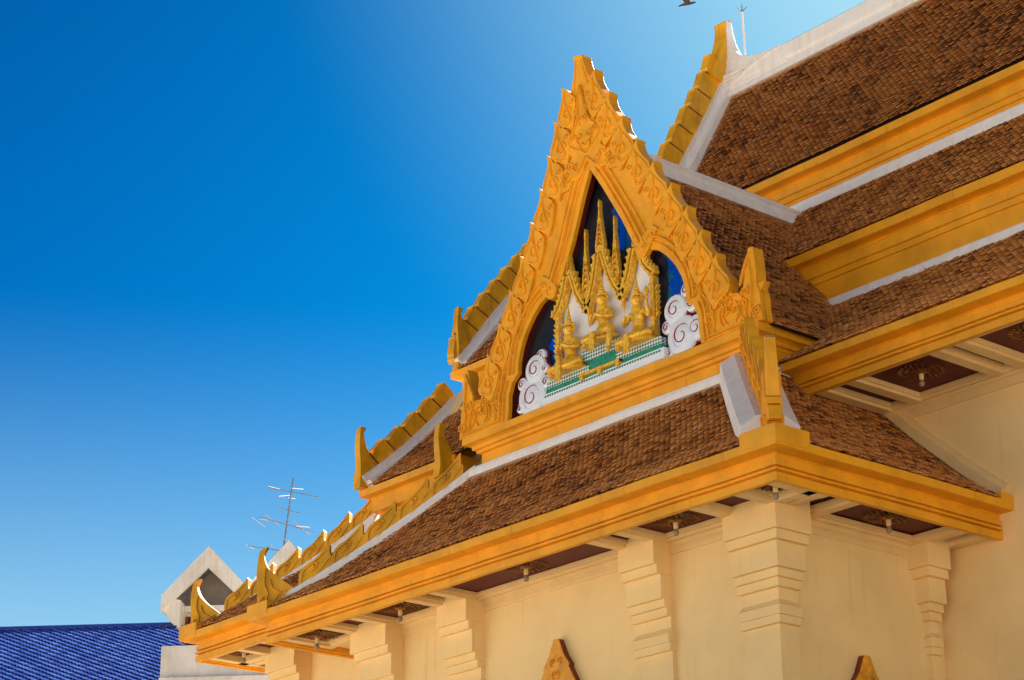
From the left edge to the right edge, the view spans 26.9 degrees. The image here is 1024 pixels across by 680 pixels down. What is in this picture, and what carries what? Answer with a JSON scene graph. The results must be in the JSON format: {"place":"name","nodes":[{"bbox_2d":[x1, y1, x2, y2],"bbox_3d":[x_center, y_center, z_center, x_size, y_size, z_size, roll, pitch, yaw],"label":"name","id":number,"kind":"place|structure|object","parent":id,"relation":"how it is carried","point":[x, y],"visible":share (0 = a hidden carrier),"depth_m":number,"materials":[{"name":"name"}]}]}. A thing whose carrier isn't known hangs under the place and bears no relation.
{"place":"outdoors","nodes":[
{"label":"outdoors","id":0,"kind":"place"},
{"bbox_2d":[0,622,183,679],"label":"blue roofed building","id":1,"kind":"structure","parent":0,"point":[125,651],"depth_m":59.26,"materials":[{"name":"tile"}]},
{"bbox_2d":[0,0,865,626],"label":"sky","id":2,"kind":"structure","parent":0,"point":[239,239],"materials":[{"name":"blue"}]},
{"bbox_2d":[679,0,695,6],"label":"bird","id":3,"kind":"object","parent":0,"point":[686,2],"visible":1,"depth_m":23.99},
{"label":"ground","id":4,"kind":"structure","parent":0,"visible":0},
{"bbox_2d":[158,540,295,679],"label":"white house","id":5,"kind":"structure","parent":4,"relation":"on","point":[217,575],"depth_m":53.10,"materials":[{"name":"grey paint"}]},
{"bbox_2d":[160,623,182,627],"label":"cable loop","id":6,"kind":"object","parent":5,"relation":"attached to","point":[168,626],"visible":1,"depth_m":52.86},
{"bbox_2d":[184,617,194,645],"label":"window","id":7,"kind":"structure","parent":5,"relation":"in","point":[188,619],"depth_m":53.40,"materials":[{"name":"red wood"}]},
{"bbox_2d":[246,478,320,554],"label":"tv antenna","id":8,"kind":"object","parent":5,"relation":"on","point":[288,510],"visible":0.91,"depth_m":54.28,"materials":[{"name":"metal"}]},
{"bbox_2d":[179,0,1023,679],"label":"temple","id":9,"kind":"structure","parent":4,"relation":"on","point":[813,240],"depth_m":30.03,"materials":[{"name":"beige paint"}]},
{"bbox_2d":[232,651,252,662],"bbox_3d":[-4.433,5.234,35.459,0.640,0.234,0.636,16,-27,-37],"label":"ceiling lamp","id":10,"kind":"object","parent":9,"relation":"attached to","point":[243,660],"visible":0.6,"depth_m":35.45,"materials":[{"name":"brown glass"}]},
{"bbox_2d":[298,630,337,649],"bbox_3d":[-2.951,4.569,32.430,0.640,0.234,0.636,16,-27,-37],"label":"ceiling lamp","id":11,"kind":"object","parent":9,"relation":"attached to","point":[316,636],"visible":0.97,"depth_m":32.41,"materials":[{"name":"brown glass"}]},
{"bbox_2d":[381,602,421,621],"bbox_3d":[-1.617,3.964,30.996,0.640,0.234,0.636,16,-27,-37],"label":"ceiling lamp","id":12,"kind":"object","parent":9,"relation":"attached to","point":[399,608],"visible":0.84,"depth_m":30.98,"materials":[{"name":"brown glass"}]},
{"bbox_2d":[505,560,548,581],"bbox_3d":[0.190,3.147,28.907,0.640,0.234,0.636,16,-27,-37],"label":"ceiling lamp","id":13,"kind":"object","parent":9,"relation":"attached to","point":[526,566],"visible":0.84,"depth_m":28.90,"materials":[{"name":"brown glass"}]},
{"bbox_2d":[546,306,586,381],"bbox_3d":[0.796,0.059,31.542,0.372,1.231,0.800,16,-27,-37],"label":"deity statue","id":14,"kind":"object","parent":9,"relation":"attached to","point":[571,362],"visible":1,"depth_m":31.42,"materials":[{"name":"paint"}]},
{"bbox_2d":[580,276,620,351],"bbox_3d":[1.267,-0.345,31.090,0.366,1.288,0.786,16,-27,-37],"label":"deity statue","id":15,"kind":"object","parent":9,"relation":"attached to","point":[603,332],"visible":1,"depth_m":30.95,"materials":[{"name":"paint"}]},
{"bbox_2d":[614,277,655,354],"bbox_3d":[1.737,-0.356,30.482,0.372,1.231,0.800,16,-27,-37],"label":"deity statue","id":16,"kind":"object","parent":9,"relation":"attached to","point":[639,333],"visible":1,"depth_m":30.37,"materials":[{"name":"paint"}]},
{"bbox_2d":[652,513,700,535],"bbox_3d":[2.054,2.346,26.863,0.640,0.234,0.636,16,-27,-37],"label":"ceiling lamp","id":17,"kind":"object","parent":9,"relation":"attached to","point":[675,521],"visible":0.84,"depth_m":26.85,"materials":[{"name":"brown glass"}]},
{"bbox_2d":[737,4,746,54],"bbox_3d":[4.256,-5.573,39.460,0.202,1.385,0.060,2,-21,-7],"label":"lightning rod","id":18,"kind":"object","parent":9,"relation":"on","point":[743,30],"visible":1,"depth_m":39.50,"materials":[{"name":"white paint"}]},
{"bbox_2d":[756,485,782,499],"bbox_3d":[3.128,1.789,25.437,0.640,0.234,0.636,16,-27,-37],"label":"ceiling lamp","id":19,"kind":"object","parent":9,"relation":"attached to","point":[775,493],"visible":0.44,"depth_m":25.42,"materials":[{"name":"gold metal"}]},
{"bbox_2d":[862,510,909,533],"bbox_3d":[4.708,2.305,26.792,0.640,0.234,0.636,16,-27,-37],"label":"ceiling lamp","id":20,"kind":"object","parent":9,"relation":"attached to","point":[889,517],"visible":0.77,"depth_m":26.79,"materials":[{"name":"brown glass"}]},
{"bbox_2d":[896,363,944,386],"bbox_3d":[5.342,0.500,27.959,0.640,0.234,0.636,16,-27,-37],"label":"ceiling lamp","id":21,"kind":"object","parent":9,"relation":"attached to","point":[921,372],"visible":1,"depth_m":27.94,"materials":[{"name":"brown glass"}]},
{"bbox_2d":[1007,324,1023,341],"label":"ceiling lamp","id":22,"kind":"object","parent":9,"relation":"attached to","point":[1011,333],"visible":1,"depth_m":26.76,"materials":[{"name":"brown glass"}]}
]}

